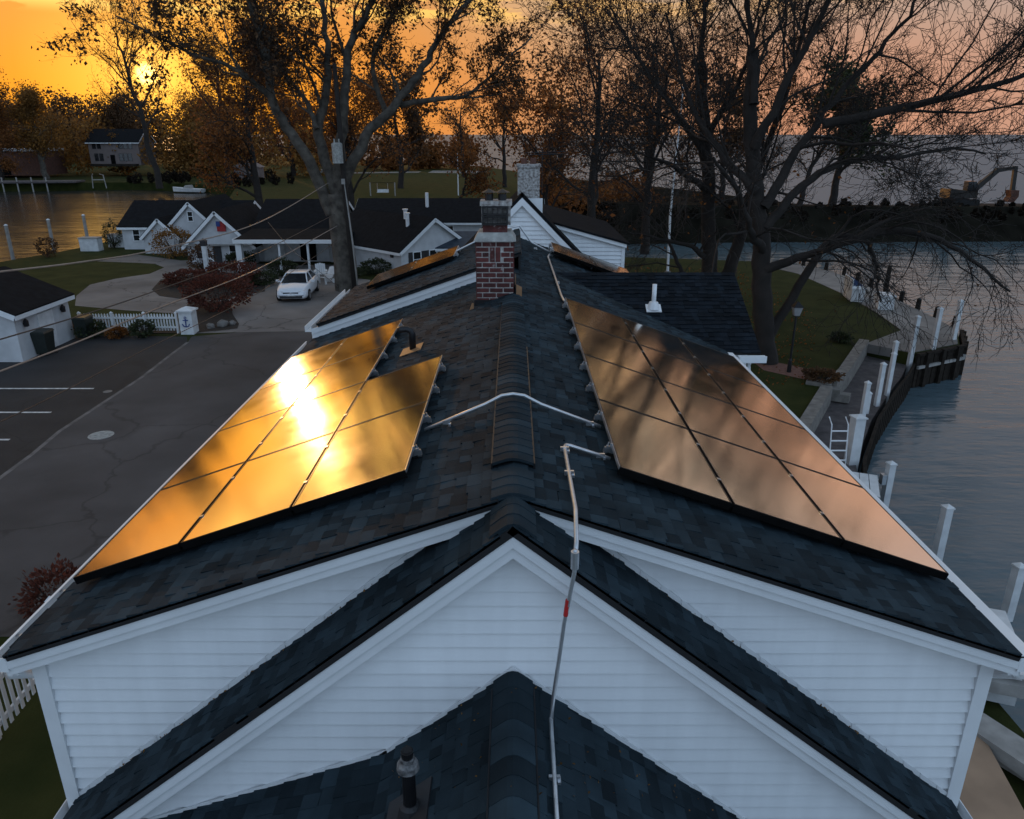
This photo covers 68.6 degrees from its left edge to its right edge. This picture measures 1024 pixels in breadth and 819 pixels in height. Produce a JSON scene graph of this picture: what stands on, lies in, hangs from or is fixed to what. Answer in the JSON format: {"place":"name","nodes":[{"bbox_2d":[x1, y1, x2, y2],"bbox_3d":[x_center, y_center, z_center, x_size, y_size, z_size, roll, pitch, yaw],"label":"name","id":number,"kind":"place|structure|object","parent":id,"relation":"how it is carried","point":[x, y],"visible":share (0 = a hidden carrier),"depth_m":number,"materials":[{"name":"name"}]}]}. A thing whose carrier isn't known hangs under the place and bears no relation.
{"place":"outdoors","nodes":[
{"label":"outdoors","id":0,"kind":"place"},
{"bbox_2d":[0,190,229,261],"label":"canal","id":1,"kind":"structure","parent":0,"point":[24,215],"depth_m":106.57,"materials":[{"name":"brown liquid"}]},
{"bbox_2d":[0,331,311,636],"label":"road","id":2,"kind":"structure","parent":0,"point":[75,495],"depth_m":22.42,"materials":[{"name":"grey asphalt"}]},
{"bbox_2d":[0,342,188,478],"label":"road edge line","id":3,"kind":"object","parent":2,"relation":"on","point":[65,427],"visible":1,"depth_m":25.28,"materials":[{"name":"paint"}]},
{"bbox_2d":[75,255,369,332],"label":"driveway","id":4,"kind":"structure","parent":0,"point":[266,310],"depth_m":43.13,"materials":[{"name":"concrete"}]},
{"bbox_2d":[152,272,264,299],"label":"planting bed","id":5,"kind":"object","parent":4,"relation":"on","point":[172,291],"visible":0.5,"depth_m":45.80,"materials":[{"name":"soil"}]},
{"bbox_2d":[158,268,207,286],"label":"shrub","id":6,"kind":"object","parent":5,"relation":"on","point":[170,279],"visible":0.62,"depth_m":46.90,"materials":[{"name":"red plant"}]},
{"bbox_2d":[184,243,216,269],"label":"shrub","id":7,"kind":"object","parent":5,"relation":"on","point":[190,258],"visible":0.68,"depth_m":51.44,"materials":[{"name":"brown plant"}]},
{"bbox_2d":[195,260,262,287],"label":"shrub","id":8,"kind":"object","parent":5,"relation":"on","point":[234,266],"visible":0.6,"depth_m":46.62,"materials":[{"name":"red plant"}]},
{"bbox_2d":[276,269,318,299],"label":"car","id":9,"kind":"object","parent":4,"relation":"on","point":[299,283],"visible":0.99,"depth_m":43.20,"materials":[{"name":"paint"}]},
{"bbox_2d":[331,63,357,288],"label":"utility pole","id":10,"kind":"object","parent":4,"relation":"on","point":[338,155],"visible":0.94,"depth_m":42.75,"materials":[{"name":"brown wood"}]},
{"bbox_2d":[0,183,327,272],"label":"power line","id":11,"kind":"object","parent":10,"relation":"attached to","point":[11,270],"visible":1,"depth_m":20.46,"materials":[{"name":"black rubber"}]},
{"bbox_2d":[0,214,334,339],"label":"power line","id":12,"kind":"object","parent":10,"relation":"attached to","point":[143,294],"visible":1,"depth_m":21.32,"materials":[{"name":"black rubber"}]},
{"bbox_2d":[0,226,336,371],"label":"power line","id":13,"kind":"object","parent":10,"relation":"attached to","point":[26,361],"visible":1,"depth_m":20.58,"materials":[{"name":"black rubber"}]},
{"bbox_2d":[0,238,341,421],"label":"power line","id":14,"kind":"object","parent":10,"relation":"attached to","point":[139,352],"visible":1,"depth_m":21.10,"materials":[{"name":"black rubber"}]},
{"bbox_2d":[355,192,544,230],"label":"house","id":15,"kind":"structure","parent":0,"point":[458,214],"depth_m":65.48,"materials":[{"name":"black"}]},
{"bbox_2d":[0,189,1023,818],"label":"house","id":16,"kind":"structure","parent":0,"point":[452,553],"depth_m":5.54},
{"bbox_2d":[73,318,445,583],"bbox_3d":[-2.199,-0.160,9.024,2.881,1.080,6.468,0,20,0],"label":"solar array","id":17,"kind":"object","parent":16,"relation":"on","point":[323,425],"visible":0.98,"depth_m":7.25,"materials":[{"name":"black glass"}]},
{"bbox_2d":[366,245,460,288],"bbox_3d":[-2.114,-3.075,16.151,1.951,0.754,1.458,0,20,0],"label":"solar array","id":18,"kind":"object","parent":16,"relation":"on","point":[415,266],"visible":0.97,"depth_m":15.82,"materials":[{"name":"black glass"}]},
{"bbox_2d":[424,392,600,430],"bbox_3d":[0.000,0.015,6.759,1.614,0.361,0.057,-1,20,-2],"label":"conduit","id":19,"kind":"object","parent":16,"relation":"attached to","point":[587,422],"visible":1,"depth_m":6.74,"materials":[{"name":"metal"}]},
{"bbox_2d":[549,717,560,818],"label":"conduit","id":20,"kind":"object","parent":16,"relation":"on","point":[554,778],"visible":1,"depth_m":4.61,"materials":[{"name":"metal"}]},
{"bbox_2d":[550,548,578,718],"bbox_3d":[0.317,1.480,4.870,0.183,1.299,0.095,-7,21,-19],"label":"conduit","id":21,"kind":"object","parent":16,"relation":"attached to","point":[574,565],"visible":1,"depth_m":4.81,"materials":[{"name":"grey metal"}]},
{"bbox_2d":[560,443,610,549],"bbox_3d":[0.415,0.595,5.452,0.389,0.174,1.670,5,21,13],"label":"conduit","id":22,"kind":"object","parent":16,"relation":"attached to","point":[568,472],"visible":0.95,"depth_m":5.58,"materials":[{"name":"metal"}]},
{"bbox_2d":[548,242,628,271],"bbox_3d":[1.796,-3.390,17.314,1.962,0.799,1.458,0,20,0],"label":"solar array","id":23,"kind":"object","parent":16,"relation":"on","point":[580,257],"visible":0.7,"depth_m":17.10,"materials":[{"name":"black glass"}]},
{"bbox_2d":[562,298,948,579],"bbox_3d":[2.197,-0.181,9.081,2.878,1.078,6.468,0,20,0],"label":"solar array","id":24,"kind":"object","parent":16,"relation":"on","point":[690,419],"visible":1,"depth_m":7.49,"materials":[{"name":"black glass"}]},
{"bbox_2d":[0,150,1023,818],"bbox_3d":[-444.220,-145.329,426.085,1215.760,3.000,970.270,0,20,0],"label":"ground","id":25,"kind":"structure","parent":0,"point":[30,784],"depth_m":42.68,"materials":[{"name":"green plant"}]},
{"bbox_2d":[0,98,32,179],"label":"tree","id":26,"kind":"object","parent":25,"relation":"on","point":[5,142],"visible":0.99,"depth_m":151.24,"materials":[{"name":"brown plant"}]},
{"bbox_2d":[0,596,50,739],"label":"picket fence","id":27,"kind":"object","parent":25,"relation":"on","point":[12,707],"visible":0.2,"depth_m":12.08,"materials":[{"name":"white wood"}]},
{"bbox_2d":[0,148,67,175],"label":"building","id":28,"kind":"structure","parent":25,"relation":"on","point":[54,164],"depth_m":162.91,"materials":[{"name":"brown wood"}]},
{"bbox_2d":[0,78,73,179],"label":"tree","id":29,"kind":"object","parent":25,"relation":"on","point":[27,106],"visible":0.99,"depth_m":152.68,"materials":[{"name":"green plant"}]},
{"bbox_2d":[0,266,74,361],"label":"shed","id":30,"kind":"structure","parent":25,"relation":"on","point":[27,302],"depth_m":32.45,"materials":[{"name":"white wood"}]},
{"bbox_2d":[36,309,59,346],"bbox_3d":[-20.547,-3.518,33.147,0.046,1.645,1.100,0,20,0],"label":"side door","id":31,"kind":"structure","parent":30,"relation":"in","point":[44,318],"depth_m":33.14,"materials":[{"name":"white wood"}]},
{"bbox_2d":[7,552,82,619],"bbox_3d":[-8.711,3.575,14.520,1.642,1.397,1.668,0,20,0],"label":"shrub","id":32,"kind":"object","parent":25,"relation":"on","point":[28,600],"visible":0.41,"depth_m":14.33,"materials":[{"name":"red plant"}]},
{"bbox_2d":[33,237,59,257],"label":"shrub","id":33,"kind":"object","parent":25,"relation":"on","point":[48,251],"visible":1,"depth_m":58.11,"materials":[{"name":"brown plant"}]},
{"bbox_2d":[77,236,103,250],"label":"dock box","id":34,"kind":"object","parent":25,"relation":"on","point":[90,243],"visible":1,"depth_m":61.18,"materials":[{"name":"white plastic"}]},
{"bbox_2d":[0,335,186,475],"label":"parking lot","id":35,"kind":"structure","parent":25,"relation":"on","point":[26,434],"depth_m":29.04,"materials":[{"name":"grey asphalt"}]},
{"bbox_2d":[30,328,58,353],"bbox_3d":[-20.282,-2.914,32.441,0.640,1.080,0.780,0,20,0],"label":"wheelie bin","id":36,"kind":"object","parent":35,"relation":"on","point":[43,341],"visible":0.86,"depth_m":32.21,"materials":[{"name":"green plastic"}]},
{"bbox_2d":[71,314,94,337],"bbox_3d":[-19.990,-3.841,34.964,0.640,1.080,0.780,0,20,0],"label":"wheelie bin","id":37,"kind":"object","parent":35,"relation":"on","point":[84,321],"visible":0.68,"depth_m":34.69,"materials":[{"name":"green plastic"}]},
{"bbox_2d":[78,86,140,169],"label":"tree","id":38,"kind":"object","parent":25,"relation":"on","point":[123,119],"visible":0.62,"depth_m":184.07,"materials":[{"name":"brown plant"}]},
{"bbox_2d":[38,0,186,188],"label":"tree","id":39,"kind":"object","parent":25,"relation":"on","point":[155,166],"visible":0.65,"depth_m":128.11,"materials":[{"name":"brown plant"}]},
{"bbox_2d":[85,129,156,165],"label":"house","id":40,"kind":"structure","parent":25,"relation":"on","point":[127,149],"depth_m":168.28,"materials":[{"name":"plastic"}]},
{"bbox_2d":[127,319,156,337],"bbox_3d":[-17.409,-3.772,35.208,1.316,0.930,1.302,0,20,0],"label":"shrub","id":41,"kind":"object","parent":25,"relation":"on","point":[133,328],"visible":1,"depth_m":35.05,"materials":[{"name":"green plant"}]},
{"bbox_2d":[95,301,238,332],"bbox_3d":[-17.301,-4.942,39.469,7.482,0.001,7.598,0,20,0],"label":"planting bed","id":42,"kind":"object","parent":25,"relation":"on","point":[203,315],"visible":0.5,"depth_m":38.64,"materials":[{"name":"soil"}]},
{"bbox_2d":[77,311,179,333],"bbox_3d":[-18.383,-4.173,35.897,4.758,1.080,0.195,0,20,0],"label":"picket fence","id":43,"kind":"object","parent":42,"relation":"on","point":[112,318],"visible":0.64,"depth_m":35.88,"materials":[{"name":"white wood"}]},
{"bbox_2d":[177,271,258,312],"bbox_3d":[-15.794,-6.322,40.352,4.065,2.175,3.940,0,20,0],"label":"shrub","id":44,"kind":"object","parent":42,"relation":"on","point":[234,285],"visible":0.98,"depth_m":39.99,"materials":[{"name":"red plant"}]},
{"bbox_2d":[148,224,190,258],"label":"shrub","id":45,"kind":"object","parent":25,"relation":"on","point":[169,234],"visible":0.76,"depth_m":57.19,"materials":[{"name":"brown plant"}]},
{"bbox_2d":[0,79,363,176],"bbox_3d":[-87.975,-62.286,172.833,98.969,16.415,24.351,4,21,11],"label":"woods","id":46,"kind":"object","parent":25,"relation":"on","point":[180,155],"visible":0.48,"depth_m":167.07,"materials":[{"name":"brown plant"}]},
{"bbox_2d":[151,85,216,174],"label":"tree","id":47,"kind":"object","parent":25,"relation":"on","point":[185,108],"visible":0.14,"depth_m":169.81,"materials":[{"name":"brown plant"}]},
{"bbox_2d":[175,306,198,334],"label":"gate pillar","id":48,"kind":"structure","parent":25,"relation":"on","point":[187,316],"depth_m":35.66,"materials":[{"name":"white wood"}]},
{"bbox_2d":[126,168,294,186],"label":"bank scrub","id":49,"kind":"object","parent":25,"relation":"on","point":[175,176],"visible":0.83,"depth_m":144.37,"materials":[{"name":"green plant"}]},
{"bbox_2d":[174,12,255,184],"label":"tree","id":50,"kind":"object","parent":25,"relation":"on","point":[204,73],"visible":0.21,"depth_m":134.27,"materials":[{"name":"brown plant"}]},
{"bbox_2d":[116,194,353,270],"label":"house","id":51,"kind":"structure","parent":25,"relation":"on","point":[140,220],"depth_m":56.80,"materials":[{"name":"white wood"}]},
{"bbox_2d":[167,3,314,206],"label":"tree","id":52,"kind":"object","parent":25,"relation":"on","point":[237,144],"visible":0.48,"depth_m":84.77,"materials":[{"name":"brown plant"}]},
{"bbox_2d":[265,256,297,276],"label":"shrub","id":53,"kind":"object","parent":25,"relation":"on","point":[281,272],"visible":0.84,"depth_m":49.97,"materials":[{"name":"green plant"}]},
{"bbox_2d":[255,86,325,175],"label":"tree","id":54,"kind":"object","parent":25,"relation":"on","point":[298,112],"visible":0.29,"depth_m":168.77,"materials":[{"name":"brown plant"}]},
{"bbox_2d":[31,0,587,291],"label":"sycamore tree","id":55,"kind":"object","parent":25,"relation":"on","point":[256,33],"visible":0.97,"depth_m":41.95,"materials":[{"name":"brown plant"}]},
{"bbox_2d":[255,40,439,208],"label":"tree","id":56,"kind":"object","parent":25,"relation":"on","point":[352,127],"visible":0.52,"depth_m":91.73,"materials":[{"name":"brown plant"}]},
{"bbox_2d":[357,257,391,274],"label":"shrub","id":57,"kind":"object","parent":25,"relation":"on","point":[376,270],"visible":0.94,"depth_m":50.78,"materials":[{"name":"green plant"}]},
{"bbox_2d":[328,208,461,271],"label":"house","id":58,"kind":"structure","parent":25,"relation":"on","point":[395,240],"depth_m":51.88,"materials":[{"name":"white wood"}]},
{"bbox_2d":[327,129,482,170],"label":"lake thicket","id":59,"kind":"object","parent":25,"relation":"on","point":[433,161],"visible":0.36,"depth_m":201.01,"materials":[{"name":"orange plant"}]},
{"bbox_2d":[353,46,458,187],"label":"tree","id":60,"kind":"object","parent":25,"relation":"on","point":[415,116],"visible":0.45,"depth_m":129.16,"materials":[{"name":"brown plant"}]},
{"bbox_2d":[435,231,477,251],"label":"house","id":61,"kind":"structure","parent":25,"relation":"on","point":[466,236],"depth_m":52.61,"materials":[{"name":"grey wood"}]},
{"bbox_2d":[426,124,501,197],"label":"tree","id":62,"kind":"object","parent":25,"relation":"on","point":[482,177],"visible":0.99,"depth_m":77.37,"materials":[{"name":"brown plant"}]},
{"bbox_2d":[434,81,493,176],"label":"tree","id":63,"kind":"object","parent":25,"relation":"on","point":[459,125],"visible":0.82,"depth_m":163.03,"materials":[{"name":"brown plant"}]},
{"bbox_2d":[462,69,532,187],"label":"tree","id":64,"kind":"object","parent":25,"relation":"on","point":[485,152],"visible":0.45,"depth_m":129.67,"materials":[{"name":"brown plant"}]},
{"bbox_2d":[482,64,594,208],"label":"tree","id":65,"kind":"object","parent":25,"relation":"on","point":[547,188],"visible":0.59,"depth_m":67.02,"materials":[{"name":"brown plant"}]},
{"bbox_2d":[505,39,612,183],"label":"tree","id":66,"kind":"object","parent":25,"relation":"on","point":[549,81],"visible":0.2,"depth_m":107.04,"materials":[{"name":"brown plant"}]},
{"bbox_2d":[460,0,682,217],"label":"tree","id":67,"kind":"object","parent":25,"relation":"on","point":[591,212],"visible":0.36,"depth_m":54.94,"materials":[{"name":"brown plant"}]},
{"bbox_2d":[571,0,744,253],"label":"tree","id":68,"kind":"object","parent":25,"relation":"on","point":[646,190],"visible":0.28,"depth_m":57.79,"materials":[{"name":"brown plant"}]},
{"bbox_2d":[510,0,883,272],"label":"bare tree","id":69,"kind":"object","parent":25,"relation":"on","point":[708,236],"visible":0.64,"depth_m":37.97,"materials":[{"name":"brown plant"}]},
{"bbox_2d":[635,267,816,384],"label":"fallen leaves","id":70,"kind":"object","parent":25,"relation":"on","point":[778,335],"visible":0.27,"depth_m":34.69,"materials":[{"name":"orange plant"}]},
{"bbox_2d":[512,0,1023,364],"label":"bare tree","id":71,"kind":"object","parent":25,"relation":"on","point":[759,224],"visible":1,"depth_m":28.55,"materials":[{"name":"brown plant"}]},
{"bbox_2d":[800,385,832,432],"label":"retaining wall","id":72,"kind":"structure","parent":25,"relation":"on","point":[814,412],"depth_m":26.23,"materials":[{"name":"concrete"}]},
{"bbox_2d":[801,365,845,383],"bbox_3d":[11.997,-1.313,28.885,1.640,0.686,1.561,0,20,0],"label":"shrub","id":73,"kind":"object","parent":25,"relation":"on","point":[812,374],"visible":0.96,"depth_m":28.70,"materials":[{"name":"brown plant"}]},
{"bbox_2d":[806,378,850,402],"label":"garden steps","id":74,"kind":"structure","parent":25,"relation":"on","point":[838,395],"depth_m":28.30,"materials":[{"name":"concrete"}]},
{"bbox_2d":[827,339,868,391],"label":"retaining wall","id":75,"kind":"structure","parent":25,"relation":"on","point":[851,363],"depth_m":31.21,"materials":[{"name":"concrete"}]},
{"bbox_2d":[814,356,906,471],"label":"gravel ramp","id":76,"kind":"structure","parent":25,"relation":"on","point":[839,412],"depth_m":27.90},
{"bbox_2d":[853,472,880,499],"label":"dock platform","id":77,"kind":"structure","parent":76,"relation":"on","point":[871,480],"depth_m":21.59,"materials":[{"name":"white wood"}]},
{"bbox_2d":[960,736,1023,818],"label":"plywood ramp","id":78,"kind":"structure","parent":25,"relation":"on","point":[987,791],"depth_m":10.62,"materials":[{"name":"beige wood"}]},
{"bbox_2d":[986,608,1023,705],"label":"platform","id":79,"kind":"object","parent":25,"relation":"on","point":[994,697],"visible":0.19,"depth_m":12.51,"materials":[{"name":"white wood"}]},
{"bbox_2d":[997,760,1023,780],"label":"timber beam","id":80,"kind":"structure","parent":25,"relation":"on","point":[1008,769],"depth_m":11.14,"materials":[{"name":"grey wood"}]},
{"bbox_2d":[977,713,1023,777],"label":"timber beam","id":81,"kind":"structure","parent":80,"relation":"on","point":[1005,744],"depth_m":11.21,"materials":[{"name":"grey wood"}]},
{"bbox_2d":[989,678,1023,698],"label":"timber beam","id":82,"kind":"structure","parent":81,"relation":"on","point":[1011,687],"depth_m":12.22,"materials":[{"name":"grey wood"}]},
{"bbox_2d":[0,0,1023,134],"label":"sky","id":83,"kind":"structure","parent":0,"point":[22,22],"materials":[{"name":"orange"}]},
{"bbox_2d":[464,149,629,267],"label":"house","id":84,"kind":"structure","parent":0,"point":[535,218],"depth_m":19.72,"materials":[{"name":"white wood"}]},
{"bbox_2d":[165,135,1023,204],"bbox_3d":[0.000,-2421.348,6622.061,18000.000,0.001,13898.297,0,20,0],"label":"lake","id":85,"kind":"structure","parent":0,"point":[1002,180],"depth_m":229.19,"materials":[{"name":"grey liquid"}]},
{"bbox_2d":[540,177,1023,244],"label":"spit","id":86,"kind":"structure","parent":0,"point":[820,221],"depth_m":78.81,"materials":[{"name":"green plant"}]},
{"bbox_2d":[539,166,659,216],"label":"root scrub","id":87,"kind":"object","parent":86,"relation":"on","point":[617,194],"visible":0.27,"depth_m":81.86,"materials":[{"name":"orange plant"}]},
{"bbox_2d":[604,38,714,188],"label":"tree","id":88,"kind":"object","parent":86,"relation":"on","point":[642,167],"visible":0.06,"depth_m":91.23,"materials":[{"name":"brown plant"}]},
{"bbox_2d":[658,46,774,200],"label":"tree","id":89,"kind":"object","parent":86,"relation":"on","point":[734,141],"visible":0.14,"depth_m":86.77,"materials":[{"name":"brown plant"}]},
{"bbox_2d":[632,195,1023,222],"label":"spit scrub","id":90,"kind":"object","parent":86,"relation":"on","point":[1001,215],"visible":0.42,"depth_m":77.52,"materials":[{"name":"brown plant"}]},
{"bbox_2d":[767,67,892,204],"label":"tree","id":91,"kind":"object","parent":86,"relation":"on","point":[817,157],"visible":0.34,"depth_m":78.26,"materials":[{"name":"brown plant"}]},
{"bbox_2d":[785,41,920,205],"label":"tree","id":92,"kind":"object","parent":86,"relation":"on","point":[833,197],"visible":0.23,"depth_m":79.23,"materials":[{"name":"brown plant"}]},
{"bbox_2d":[756,363,816,379],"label":"brick path","id":93,"kind":"structure","parent":0,"point":[782,367],"depth_m":30.52,"materials":[{"name":"red brick"}]},
{"bbox_2d":[786,301,803,372],"bbox_3d":[11.105,-2.869,29.707,0.400,2.900,0.400,0,20,0],"label":"lamp post","id":94,"kind":"object","parent":93,"relation":"on","point":[797,307],"visible":1,"depth_m":29.47,"materials":[{"name":"black metal"}]},
{"bbox_2d":[625,241,1023,731],"bbox_3d":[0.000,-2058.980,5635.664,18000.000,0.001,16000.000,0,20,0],"label":"water","id":95,"kind":"structure","parent":0,"point":[957,443],"depth_m":28.30,"materials":[{"name":"blue liquid"}]},
{"bbox_2d":[844,414,868,471],"bbox_3d":[10.450,1.950,23.301,0.390,3.870,0.390,-3,20,-8],"label":"piling","id":96,"kind":"object","parent":95,"relation":"in","point":[857,424],"visible":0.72,"depth_m":22.80,"materials":[{"name":"white wood"}]},
{"bbox_2d":[873,362,887,406],"bbox_3d":[13.600,0.110,28.165,0.183,3.970,0.183,-3,20,-8],"label":"piling","id":97,"kind":"object","parent":95,"relation":"in","point":[880,381],"visible":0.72,"depth_m":27.74,"materials":[{"name":"white wood"}]},
{"bbox_2d":[861,363,915,487],"bbox_3d":[12.216,2.193,24.483,1.660,2.200,21.420,9,22,24],"label":"bulkhead","id":98,"kind":"object","parent":95,"relation":"in","point":[894,402],"visible":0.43,"depth_m":28.06,"materials":[{"name":"brown wood"}]},
{"bbox_2d":[880,461,897,507],"bbox_3d":[11.050,2.927,22.382,0.239,3.070,0.239,-3,20,-8],"label":"piling","id":99,"kind":"object","parent":95,"relation":"in","point":[886,489],"visible":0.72,"depth_m":22.01,"materials":[{"name":"white wood"}]},
{"bbox_2d":[905,315,921,375],"bbox_3d":[17.400,-1.941,32.952,0.207,4.520,0.207,-3,20,-8],"label":"piling","id":100,"kind":"object","parent":95,"relation":"in","point":[910,357],"visible":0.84,"depth_m":32.56,"materials":[{"name":"white wood"}]},
{"bbox_2d":[911,329,968,387],"bbox_3d":[20.105,-1.812,34.689,1.186,2.680,6.235,19,27,41],"label":"bulkhead","id":101,"kind":"object","parent":95,"relation":"in","point":[930,368],"visible":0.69,"depth_m":33.47,"materials":[{"name":"brown wood"}]},
{"bbox_2d":[932,504,955,560],"bbox_3d":[11.000,3.899,19.490,0.239,3.240,0.239,-3,20,-8],"label":"piling","id":102,"kind":"object","parent":95,"relation":"in","point":[942,530],"visible":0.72,"depth_m":19.13,"materials":[{"name":"white wood"}]},
{"bbox_2d":[910,203,1021,205],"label":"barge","id":103,"kind":"object","parent":95,"relation":"on","point":[992,204],"visible":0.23,"depth_m":103.13,"materials":[{"name":"brown metal"}]},
{"bbox_2d":[939,166,1018,205],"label":"excavator","id":104,"kind":"object","parent":103,"relation":"on","point":[983,182],"visible":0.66,"depth_m":100.37,"materials":[{"name":"orange metal"}]},
{"bbox_2d":[1001,562,1023,621],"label":"piling","id":105,"kind":"object","parent":95,"relation":"in","point":[1013,591],"visible":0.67,"depth_m":16.94,"materials":[{"name":"white wood"}]},
{"bbox_2d":[779,265,957,356],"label":"dock walkway","id":106,"kind":"structure","parent":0,"point":[830,280],"depth_m":37.82,"materials":[{"name":"grey wood"}]},
{"bbox_2d":[843,274,864,301],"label":"dock box","id":107,"kind":"object","parent":106,"relation":"on","point":[850,293],"visible":0.75,"depth_m":42.77,"materials":[{"name":"white plastic"}]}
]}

